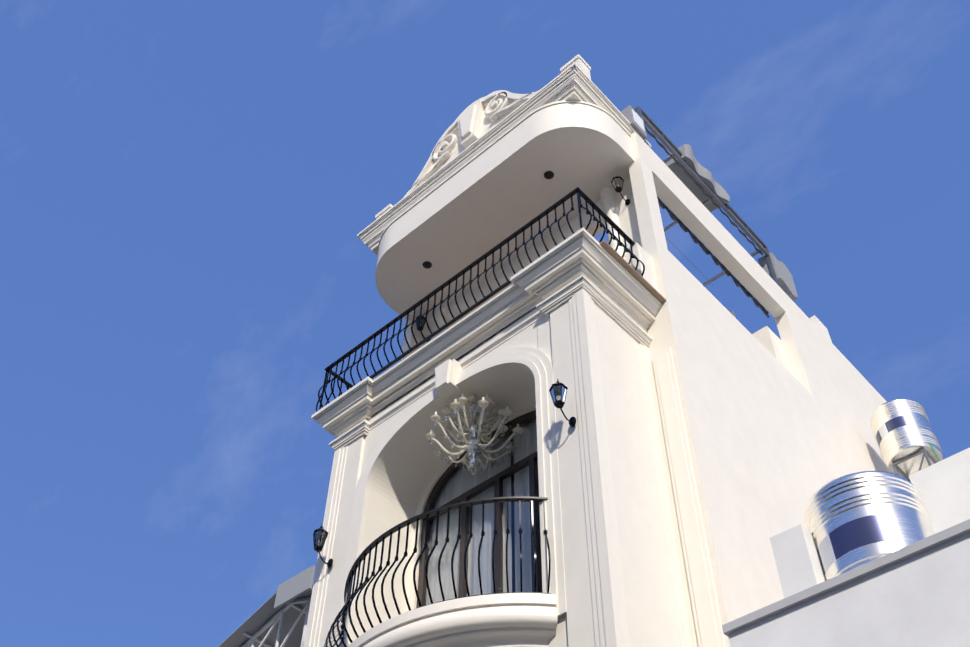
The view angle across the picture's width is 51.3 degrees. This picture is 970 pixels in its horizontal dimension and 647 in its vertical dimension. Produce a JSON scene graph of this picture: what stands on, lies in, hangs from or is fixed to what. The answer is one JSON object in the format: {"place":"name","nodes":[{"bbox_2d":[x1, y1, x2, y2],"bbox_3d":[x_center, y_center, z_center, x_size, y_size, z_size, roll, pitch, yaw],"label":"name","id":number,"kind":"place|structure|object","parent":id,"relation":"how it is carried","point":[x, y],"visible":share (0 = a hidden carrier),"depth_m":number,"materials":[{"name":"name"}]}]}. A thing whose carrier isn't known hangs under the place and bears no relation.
{"place":"outdoors","nodes":[
{"label":"outdoors","id":0,"kind":"place"},
{"bbox_2d":[0,0,969,646],"label":"sky","id":1,"kind":"structure","parent":0,"point":[188,188],"materials":[{"name":"blue"}]},
{"bbox_2d":[722,448,969,646],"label":"neighbour house","id":2,"kind":"structure","parent":0,"point":[916,594],"depth_m":7.47,"materials":[{"name":"paint"}]},
{"bbox_2d":[804,471,934,579],"bbox_3d":[3.254,1.965,8.333,0.984,1.380,0.984,-34,-57,27],"label":"water tank","id":3,"kind":"object","parent":2,"relation":"on","point":[854,520],"visible":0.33,"depth_m":8.21,"materials":[{"name":"silver metal"}]},
{"bbox_2d":[870,399,942,481],"bbox_3d":[6.848,2.156,16.152,0.884,2.070,0.884,-34,-57,27],"label":"water tank","id":4,"kind":"object","parent":2,"relation":"on","point":[903,433],"visible":0.85,"depth_m":16.13,"materials":[{"name":"silver metal"}]},
{"bbox_2d":[929,442,939,460],"bbox_3d":[6.815,2.767,14.225,0.044,3.424,0.639,-11,-49,11],"label":"pipe","id":5,"kind":"object","parent":4,"relation":"attached to","point":[934,451],"visible":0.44,"depth_m":15.50,"materials":[{"name":"green plastic"}]},
{"bbox_3d":[0.166,11.746,13.145,5.170,7.500,12.700,-34,-57,27],"label":"neighbouring house","id":6,"kind":"object","parent":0,"visible":0},
{"bbox_2d":[218,565,314,646],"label":"roof truss structure","id":7,"kind":"object","parent":6,"relation":"on","point":[279,618],"visible":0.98,"depth_m":13.44,"materials":[{"name":"white metal"}]},
{"bbox_3d":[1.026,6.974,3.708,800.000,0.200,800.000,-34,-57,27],"label":"ground","id":8,"kind":"structure","parent":0,"visible":0},
{"bbox_2d":[318,132,887,646],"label":"house shell","id":9,"kind":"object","parent":8,"relation":"on","point":[778,432],"visible":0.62,"depth_m":12.63},
{"bbox_2d":[313,524,332,568],"bbox_3d":[-1.987,2.703,12.385,0.177,0.545,0.317,-34,-57,27],"label":"wall lantern","id":10,"kind":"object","parent":9,"relation":"attached to","point":[320,534],"depth_m":12.37,"materials":[{"name":"black metal"}]},
{"bbox_2d":[416,314,429,341],"bbox_3d":[-1.059,0.051,17.243,0.177,0.545,0.317,-34,-57,27],"label":"wall lantern","id":11,"kind":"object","parent":9,"relation":"attached to","point":[422,321],"depth_m":17.22,"materials":[{"name":"black metal"}]},
{"bbox_2d":[426,394,522,475],"bbox_3d":[-0.134,1.459,12.574,1.236,1.135,1.176,-34,-57,27],"label":"crystal chandelier","id":12,"kind":"object","parent":9,"relation":"on","point":[473,445],"visible":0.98,"depth_m":12.57,"materials":[{"name":"beige"}]},
{"bbox_2d":[416,410,542,607],"bbox_3d":[0.294,2.670,11.943,3.000,3.920,0.470,-34,-57,27],"label":"loggia door and curtains","id":13,"kind":"structure","parent":9,"relation":"attached to","point":[516,474],"depth_m":12.38,"materials":[{"name":"grey fabric"}]},
{"bbox_2d":[316,187,644,646],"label":"wrought iron railings","id":14,"kind":"object","parent":9,"relation":"on","point":[348,596],"visible":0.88,"depth_m":11.12,"materials":[{"name":"black metal"}]},
{"bbox_2d":[422,171,553,268],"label":"recessed ceiling lights","id":15,"kind":"object","parent":9,"relation":"attached to","point":[547,175],"visible":1,"depth_m":15.61,"materials":[{"name":"black metal"}]},
{"bbox_2d":[303,54,725,646],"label":"house mouldings","id":16,"kind":"object","parent":9,"relation":"attached to","point":[481,186],"visible":0.92,"depth_m":12.73,"materials":[{"name":"white paint"}]},
{"bbox_2d":[549,379,575,426],"bbox_3d":[0.815,0.809,10.652,0.177,0.545,0.317,-34,-57,27],"label":"wall lantern","id":17,"kind":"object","parent":9,"relation":"attached to","point":[558,388],"depth_m":10.60,"materials":[{"name":"black metal"}]},
{"bbox_2d":[537,240,665,341],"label":"roof terrace floor","id":18,"kind":"structure","parent":9,"relation":"on","point":[627,266],"depth_m":12.55,"materials":[{"name":"brown tile"}]},
{"bbox_2d":[611,176,629,204],"bbox_3d":[2.053,-2.052,15.319,0.177,0.545,0.317,-34,-57,27],"label":"wall lantern","id":19,"kind":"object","parent":9,"relation":"attached to","point":[617,182],"depth_m":15.26,"materials":[{"name":"black metal"}]},
{"bbox_2d":[621,105,797,317],"bbox_3d":[2.314,-0.652,18.718,5.048,2.857,5.190,-34,-57,27],"label":"awning fabric","id":20,"kind":"object","parent":9,"relation":"attached to","point":[694,176],"visible":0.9,"depth_m":18.17,"materials":[{"name":"grey fabric"}]},
{"bbox_2d":[809,315,831,341],"bbox_3d":[6.271,0.157,18.982,0.200,0.420,0.450,-34,-57,27],"label":"wall top vent box","id":21,"kind":"object","parent":9,"relation":"on","point":[815,320],"visible":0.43,"depth_m":18.93,"materials":[{"name":"paint"}]}
]}

